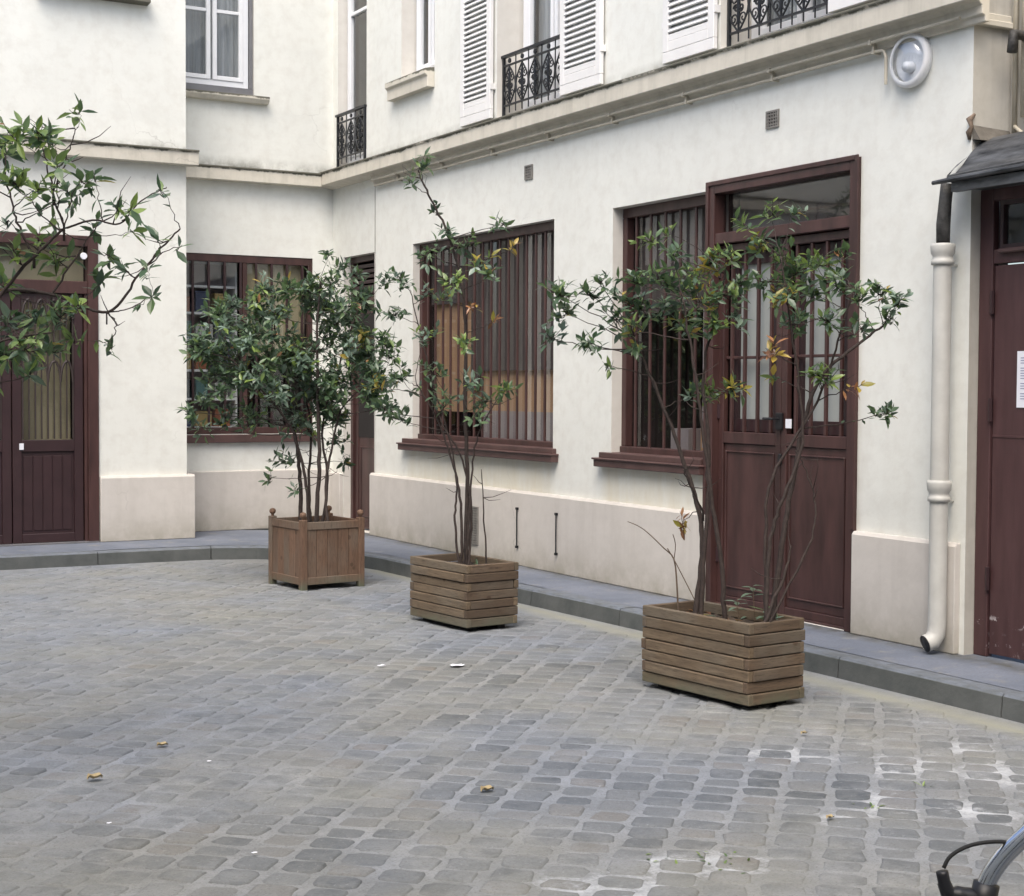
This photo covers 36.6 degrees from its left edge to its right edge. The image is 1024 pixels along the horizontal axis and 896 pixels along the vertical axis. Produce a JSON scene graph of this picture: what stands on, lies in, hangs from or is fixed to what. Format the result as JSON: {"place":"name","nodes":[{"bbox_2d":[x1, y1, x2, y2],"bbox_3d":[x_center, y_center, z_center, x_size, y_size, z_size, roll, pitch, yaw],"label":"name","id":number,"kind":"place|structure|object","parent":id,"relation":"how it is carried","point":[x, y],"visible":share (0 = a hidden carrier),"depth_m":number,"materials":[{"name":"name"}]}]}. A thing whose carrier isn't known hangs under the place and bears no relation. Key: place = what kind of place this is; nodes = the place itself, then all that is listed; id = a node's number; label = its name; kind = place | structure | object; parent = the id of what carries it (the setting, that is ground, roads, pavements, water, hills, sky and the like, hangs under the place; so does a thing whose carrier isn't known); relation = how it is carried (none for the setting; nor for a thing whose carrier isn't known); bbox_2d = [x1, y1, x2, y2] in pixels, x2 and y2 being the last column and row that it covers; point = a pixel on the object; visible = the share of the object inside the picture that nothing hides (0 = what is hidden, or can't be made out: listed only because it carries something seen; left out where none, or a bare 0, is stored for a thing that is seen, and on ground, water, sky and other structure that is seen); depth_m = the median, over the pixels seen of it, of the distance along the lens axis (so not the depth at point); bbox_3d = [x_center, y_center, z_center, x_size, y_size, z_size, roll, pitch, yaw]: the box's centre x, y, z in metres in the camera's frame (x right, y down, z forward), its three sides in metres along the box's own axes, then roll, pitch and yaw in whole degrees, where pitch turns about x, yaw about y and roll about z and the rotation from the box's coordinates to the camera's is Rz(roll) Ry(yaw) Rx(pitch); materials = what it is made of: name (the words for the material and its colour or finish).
{"place":"outdoors","nodes":[
{"label":"outdoors","id":0,"kind":"place"},
{"bbox_2d":[0,529,1023,895],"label":"ground","id":1,"kind":"structure","parent":0,"point":[310,749],"depth_m":6.73,"materials":[{"name":"stone"}]},
{"bbox_2d":[87,772,102,779],"bbox_3d":[-1.711,1.346,6.349,0.061,0.023,0.044,-1,3,-30],"label":"fallen leaf","id":2,"kind":"object","parent":1,"relation":"on","point":[96,775],"visible":1,"depth_m":6.35,"materials":[{"name":"beige plant"}]},
{"bbox_2d":[157,741,167,745],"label":"fallen leaf","id":3,"kind":"object","parent":1,"relation":"on","point":[161,743],"visible":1,"depth_m":6.94,"materials":[{"name":"beige plant"}]},
{"bbox_2d":[268,505,364,590],"bbox_3d":[-1.604,0.811,12.686,0.579,0.630,0.579,-1,3,-36],"label":"planter","id":4,"kind":"object","parent":1,"relation":"on","point":[303,553],"visible":0.94,"depth_m":12.49,"materials":[{"name":"wood"}]},
{"bbox_2d":[177,249,405,521],"bbox_3d":[-1.813,-0.494,12.703,1.963,2.333,1.158,0,2,0],"label":"shrub","id":5,"kind":"object","parent":4,"relation":"in","point":[287,356],"visible":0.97,"depth_m":12.58,"materials":[{"name":"green plant"}]},
{"bbox_2d":[410,553,518,630],"bbox_3d":[-0.337,0.985,10.657,0.429,0.446,0.727,-1,3,-35],"label":"planter","id":6,"kind":"object","parent":1,"relation":"on","point":[472,596],"visible":0.99,"depth_m":10.43,"materials":[{"name":"brown wood"}]},
{"bbox_2d":[366,146,522,564],"bbox_3d":[-0.460,-0.603,10.669,1.079,2.922,0.668,0,2,2],"label":"shrub","id":7,"kind":"object","parent":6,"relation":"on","point":[422,165],"visible":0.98,"depth_m":10.65,"materials":[{"name":"green plant"}]},
{"bbox_2d":[480,785,493,791],"bbox_3d":[-0.100,1.362,6.193,0.054,0.020,0.039,-1,3,-30],"label":"fallen leaf","id":8,"kind":"object","parent":1,"relation":"on","point":[487,787],"visible":1,"depth_m":6.20,"materials":[{"name":"beige plant"}]},
{"bbox_2d":[0,545,1023,723],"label":"kerb","id":9,"kind":"structure","parent":1,"relation":"on","point":[992,700],"depth_m":10.62,"materials":[{"name":"stone"}]},
{"bbox_2d":[641,600,804,707],"bbox_3d":[1.108,1.087,8.207,0.407,0.446,0.839,-1,3,-35],"label":"planter","id":10,"kind":"object","parent":1,"relation":"on","point":[745,662],"visible":0.93,"depth_m":7.96,"materials":[{"name":"brown wood"}]},
{"bbox_2d":[536,221,753,618],"bbox_3d":[0.713,-0.142,8.302,1.191,2.194,0.714,1,2,8],"label":"shrub","id":11,"kind":"object","parent":10,"relation":"in","point":[689,282],"visible":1,"depth_m":8.24,"materials":[{"name":"green plant"}]},
{"bbox_2d":[628,521,693,609],"bbox_3d":[0.839,0.673,8.378,0.441,0.543,0.052,1,2,14],"label":"bare twig","id":12,"kind":"object","parent":10,"relation":"in","point":[675,563],"visible":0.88,"depth_m":8.38,"materials":[{"name":"brown plant"}]},
{"bbox_2d":[690,609,746,620],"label":"leaf litter","id":13,"kind":"object","parent":10,"relation":"on","point":[712,615],"visible":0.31,"depth_m":8.39,"materials":[{"name":"brown plant"}]},
{"bbox_2d":[724,585,782,622],"bbox_3d":[1.251,0.836,8.043,0.378,0.244,0.171,2,3,44],"label":"seedling","id":14,"kind":"object","parent":10,"relation":"in","point":[738,603],"visible":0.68,"depth_m":8.06,"materials":[{"name":"green plant"}]},
{"bbox_2d":[731,197,912,633],"bbox_3d":[1.566,-0.150,7.883,0.929,2.252,0.639,1,2,8],"label":"shrub","id":15,"kind":"object","parent":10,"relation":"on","point":[788,272],"visible":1,"depth_m":7.84,"materials":[{"name":"green plant"}]},
{"bbox_2d":[936,824,1023,895],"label":"bicycle","id":16,"kind":"object","parent":1,"relation":"on","point":[1009,850],"visible":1,"depth_m":1.99,"materials":[{"name":"silver metal"}]},
{"bbox_2d":[0,530,1023,691],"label":"pavement","id":17,"kind":"structure","parent":0,"point":[1001,671],"depth_m":11.20,"materials":[{"name":"grey stone"}]},
{"bbox_2d":[0,0,1012,654],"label":"apartment building","id":18,"kind":"structure","parent":17,"relation":"on","point":[270,138],"depth_m":13.05,"materials":[{"name":"beige paint"}]},
{"bbox_2d":[0,232,99,546],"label":"door","id":19,"kind":"structure","parent":18,"relation":"in","point":[49,435],"depth_m":14.77,"materials":[{"name":"red paint"}]},
{"bbox_2d":[104,0,150,5],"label":"window","id":20,"kind":"structure","parent":18,"relation":"in","point":[137,2],"depth_m":14.85,"materials":[{"name":"white paint"}]},
{"bbox_2d":[186,261,236,426],"bbox_3d":[-3.293,-0.617,16.403,0.690,2.780,0.300,-1,3,-30],"label":"shelf unit","id":21,"kind":"object","parent":18,"relation":"in","point":[216,276],"visible":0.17,"depth_m":16.49,"materials":[{"name":"white paint"}]},
{"bbox_2d":[186,296,189,311],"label":"storage box","id":22,"kind":"object","parent":21,"relation":"on","point":[187,304],"visible":0.24,"depth_m":16.19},
{"bbox_2d":[186,321,190,338],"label":"storage box","id":23,"kind":"object","parent":21,"relation":"on","point":[187,324],"visible":0.09,"depth_m":16.20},
{"bbox_2d":[187,379,189,397],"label":"storage box","id":24,"kind":"object","parent":21,"relation":"on","point":[188,380],"visible":0.18,"depth_m":16.22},
{"bbox_2d":[187,350,190,368],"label":"storage box","id":25,"kind":"object","parent":21,"relation":"on","point":[188,362],"visible":0.05,"depth_m":16.21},
{"bbox_2d":[189,291,206,311],"bbox_3d":[-3.299,-1.542,16.351,0.161,0.223,0.206,-1,3,-30],"label":"storage box","id":26,"kind":"object","parent":21,"relation":"on","point":[198,299],"visible":0.6,"depth_m":16.25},
{"bbox_2d":[190,380,207,397],"bbox_3d":[-3.309,-0.626,16.382,0.148,0.188,0.206,-1,3,-30],"label":"storage box","id":27,"kind":"object","parent":21,"relation":"on","point":[200,387],"visible":0.36,"depth_m":16.29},
{"bbox_2d":[194,358,206,368],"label":"storage box","id":28,"kind":"object","parent":21,"relation":"on","point":[196,366],"visible":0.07,"depth_m":16.28,"materials":[{"name":"orange cardboard"}]},
{"bbox_2d":[191,411,211,425],"bbox_3d":[-3.297,-0.310,16.402,0.178,0.156,0.206,-1,3,-30],"label":"storage box","id":29,"kind":"object","parent":21,"relation":"on","point":[202,416],"visible":0.55,"depth_m":16.31,"materials":[{"name":"beige cardboard"}]},
{"bbox_2d":[194,324,212,338],"bbox_3d":[-3.286,-1.228,16.371,0.195,0.154,0.206,-1,3,-30],"label":"storage box","id":30,"kind":"object","parent":21,"relation":"on","point":[202,329],"visible":0.25,"depth_m":16.27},
{"bbox_2d":[210,293,227,311],"bbox_3d":[-3.119,-1.535,16.453,0.155,0.202,0.206,-1,3,-30],"label":"storage box","id":31,"kind":"object","parent":21,"relation":"on","point":[214,295],"visible":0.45,"depth_m":16.37,"materials":[{"name":"yellow cardboard"}]},
{"bbox_2d":[210,383,227,397],"bbox_3d":[-3.126,-0.614,16.487,0.150,0.158,0.206,-1,3,-30],"label":"storage box","id":32,"kind":"object","parent":21,"relation":"on","point":[213,384],"visible":0.27,"depth_m":16.40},
{"bbox_2d":[210,409,229,425],"bbox_3d":[-3.117,-0.326,16.504,0.173,0.182,0.206,-1,3,-30],"label":"storage box","id":33,"kind":"object","parent":21,"relation":"on","point":[215,411],"visible":0.37,"depth_m":16.41,"materials":[{"name":"brown cardboard"}]},
{"bbox_2d":[210,323,231,338],"bbox_3d":[-3.106,-1.242,16.473,0.189,0.176,0.206,-1,3,-30],"label":"storage box","id":34,"kind":"object","parent":21,"relation":"on","point":[214,333],"visible":0.17,"depth_m":16.37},
{"bbox_2d":[186,0,269,105],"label":"window","id":35,"kind":"structure","parent":18,"relation":"in","point":[219,33],"depth_m":16.10,"materials":[{"name":"white paint"}]},
{"bbox_2d":[186,253,316,442],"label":"window","id":36,"kind":"structure","parent":18,"relation":"in","point":[248,267],"depth_m":16.37,"materials":[{"name":"red paint"}]},
{"bbox_2d":[351,254,373,528],"bbox_3d":[-1.274,-0.574,16.321,0.580,2.878,0.800,-1,3,-30],"label":"door","id":37,"kind":"structure","parent":18,"relation":"in","point":[362,424],"depth_m":16.36,"materials":[{"name":"red paint"}]},
{"bbox_2d":[374,187,375,472],"bbox_3d":[-1.389,-1.200,15.683,0.011,2.900,0.011,2,3,38],"label":"wall cable","id":38,"kind":"object","parent":18,"relation":"attached to","point":[374,304],"depth_m":15.66,"materials":[{"name":"paint"}]},
{"bbox_2d":[347,0,416,163],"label":"window","id":39,"kind":"structure","parent":18,"relation":"in","point":[357,9],"depth_m":16.58,"materials":[{"name":"white paint"}]},
{"bbox_2d":[385,0,434,101],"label":"window","id":40,"kind":"structure","parent":18,"relation":"in","point":[422,79],"depth_m":14.88,"materials":[{"name":"white paint"}]},
{"bbox_2d":[471,506,478,544],"bbox_3d":[-0.360,0.688,13.831,0.012,0.340,0.240,-1,3,-30],"label":"air vent","id":41,"kind":"object","parent":18,"relation":"attached to","point":[475,530],"visible":0.48,"depth_m":13.77,"materials":[{"name":"white metal"}]},
{"bbox_2d":[396,221,558,462],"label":"window","id":42,"kind":"structure","parent":18,"relation":"in","point":[521,429],"depth_m":13.76,"materials":[{"name":"red paint"}]},
{"bbox_2d":[515,507,518,547],"bbox_3d":[0.041,0.675,13.114,0.022,0.345,0.022,-1,3,-30],"label":"boot rail","id":43,"kind":"object","parent":18,"relation":"attached to","point":[516,509],"visible":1,"depth_m":13.11,"materials":[{"name":"black metal"}]},
{"bbox_2d":[524,164,532,179],"bbox_3d":[0.139,-2.308,12.955,0.012,0.120,0.130,-1,3,-30],"label":"air vent","id":44,"kind":"object","parent":18,"relation":"attached to","point":[528,172],"visible":1,"depth_m":12.96,"materials":[{"name":"beige plastic"}]},
{"bbox_2d":[523,0,562,109],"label":"window","id":45,"kind":"structure","parent":18,"relation":"in","point":[541,18],"depth_m":13.40,"materials":[{"name":"white paint"}]},
{"bbox_2d":[554,513,557,554],"bbox_3d":[0.357,0.698,12.558,0.022,0.345,0.022,-1,3,-30],"label":"boot rail","id":46,"kind":"object","parent":18,"relation":"attached to","point":[555,514],"visible":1,"depth_m":12.55,"materials":[{"name":"black metal"}]},
{"bbox_2d":[371,16,960,186],"bbox_3d":[0.575,-2.421,12.104,0.089,0.276,7.920,-1,3,-30],"label":"conduit","id":47,"kind":"object","parent":18,"relation":"attached to","point":[871,43],"visible":1,"depth_m":10.83,"materials":[{"name":"paint"}]},
{"bbox_2d":[591,193,825,474],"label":"window","id":48,"kind":"structure","parent":18,"relation":"in","point":[648,443],"depth_m":11.81,"materials":[{"name":"red paint"}]},
{"bbox_2d":[765,109,778,128],"bbox_3d":[1.713,-2.163,10.184,0.012,0.115,0.130,-1,3,-30],"label":"air vent","id":49,"kind":"object","parent":18,"relation":"attached to","point":[771,118],"visible":1,"depth_m":10.19,"materials":[{"name":"beige plastic"}]},
{"bbox_2d":[702,154,860,631],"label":"door","id":50,"kind":"structure","parent":18,"relation":"in","point":[744,463],"depth_m":10.18,"materials":[{"name":"red paint"}]},
{"bbox_2d":[751,0,832,38],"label":"window","id":51,"kind":"structure","parent":18,"relation":"in","point":[821,11],"depth_m":10.56,"materials":[{"name":"white paint"}]},
{"bbox_2d":[889,33,932,87],"bbox_3d":[2.308,-2.266,9.039,0.102,0.320,0.320,-1,3,-30],"label":"wall lamp","id":52,"kind":"object","parent":18,"relation":"attached to","point":[913,62],"visible":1,"depth_m":9.03,"materials":[{"name":"white paint"}]},
{"bbox_2d":[920,183,957,651],"bbox_3d":[2.418,-0.165,8.785,0.160,2.655,0.180,1,2,27],"label":"downpipe","id":53,"kind":"object","parent":18,"relation":"attached to","point":[939,482],"visible":1,"depth_m":8.75,"materials":[{"name":"beige paint"}]},
{"bbox_2d":[966,113,975,139],"bbox_3d":[2.568,-1.802,8.678,0.054,0.149,0.042,-1,3,-30],"label":"pipe stub","id":54,"kind":"object","parent":18,"relation":"attached to","point":[970,118],"visible":1,"depth_m":8.66,"materials":[{"name":"metal"}]},
{"bbox_2d":[931,0,1023,659],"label":"annexe","id":55,"kind":"structure","parent":17,"relation":"on","point":[992,167],"depth_m":8.63,"materials":[{"name":"paint"}]},
{"bbox_2d":[973,185,1023,659],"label":"door","id":56,"kind":"structure","parent":55,"relation":"in","point":[999,534],"depth_m":8.65,"materials":[{"name":"red paint"}]},
{"bbox_2d":[1016,351,1023,407],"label":"notice","id":57,"kind":"object","parent":56,"relation":"attached to","point":[1020,381],"visible":1,"depth_m":8.50,"materials":[{"name":"paper"}]},
{"bbox_2d":[1011,0,1023,132],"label":"wall pipes","id":58,"kind":"object","parent":55,"relation":"attached to","point":[1015,128],"depth_m":8.74,"materials":[{"name":"paint"}]},
{"bbox_2d":[1007,29,1023,52],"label":"overflow pipe","id":59,"kind":"object","parent":58,"relation":"attached to","point":[1014,36],"visible":1,"depth_m":8.57,"materials":[{"name":"grey metal"}]},
{"bbox_2d":[646,781,924,873],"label":"weeds","id":60,"kind":"object","parent":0,"point":[748,859],"visible":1,"depth_m":5.38,"materials":[{"name":"green plant"}]},
{"bbox_3d":[-2.701,1.139,6.318,0.431,0.447,0.731,-2,3,-41],"label":"planter","id":61,"kind":"object","parent":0,"visible":0},
{"bbox_2d":[0,93,191,395],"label":"shrub","id":62,"kind":"object","parent":61,"relation":"in","point":[10,286],"visible":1,"depth_m":6.23,"materials":[{"name":"green plant"}]}
]}

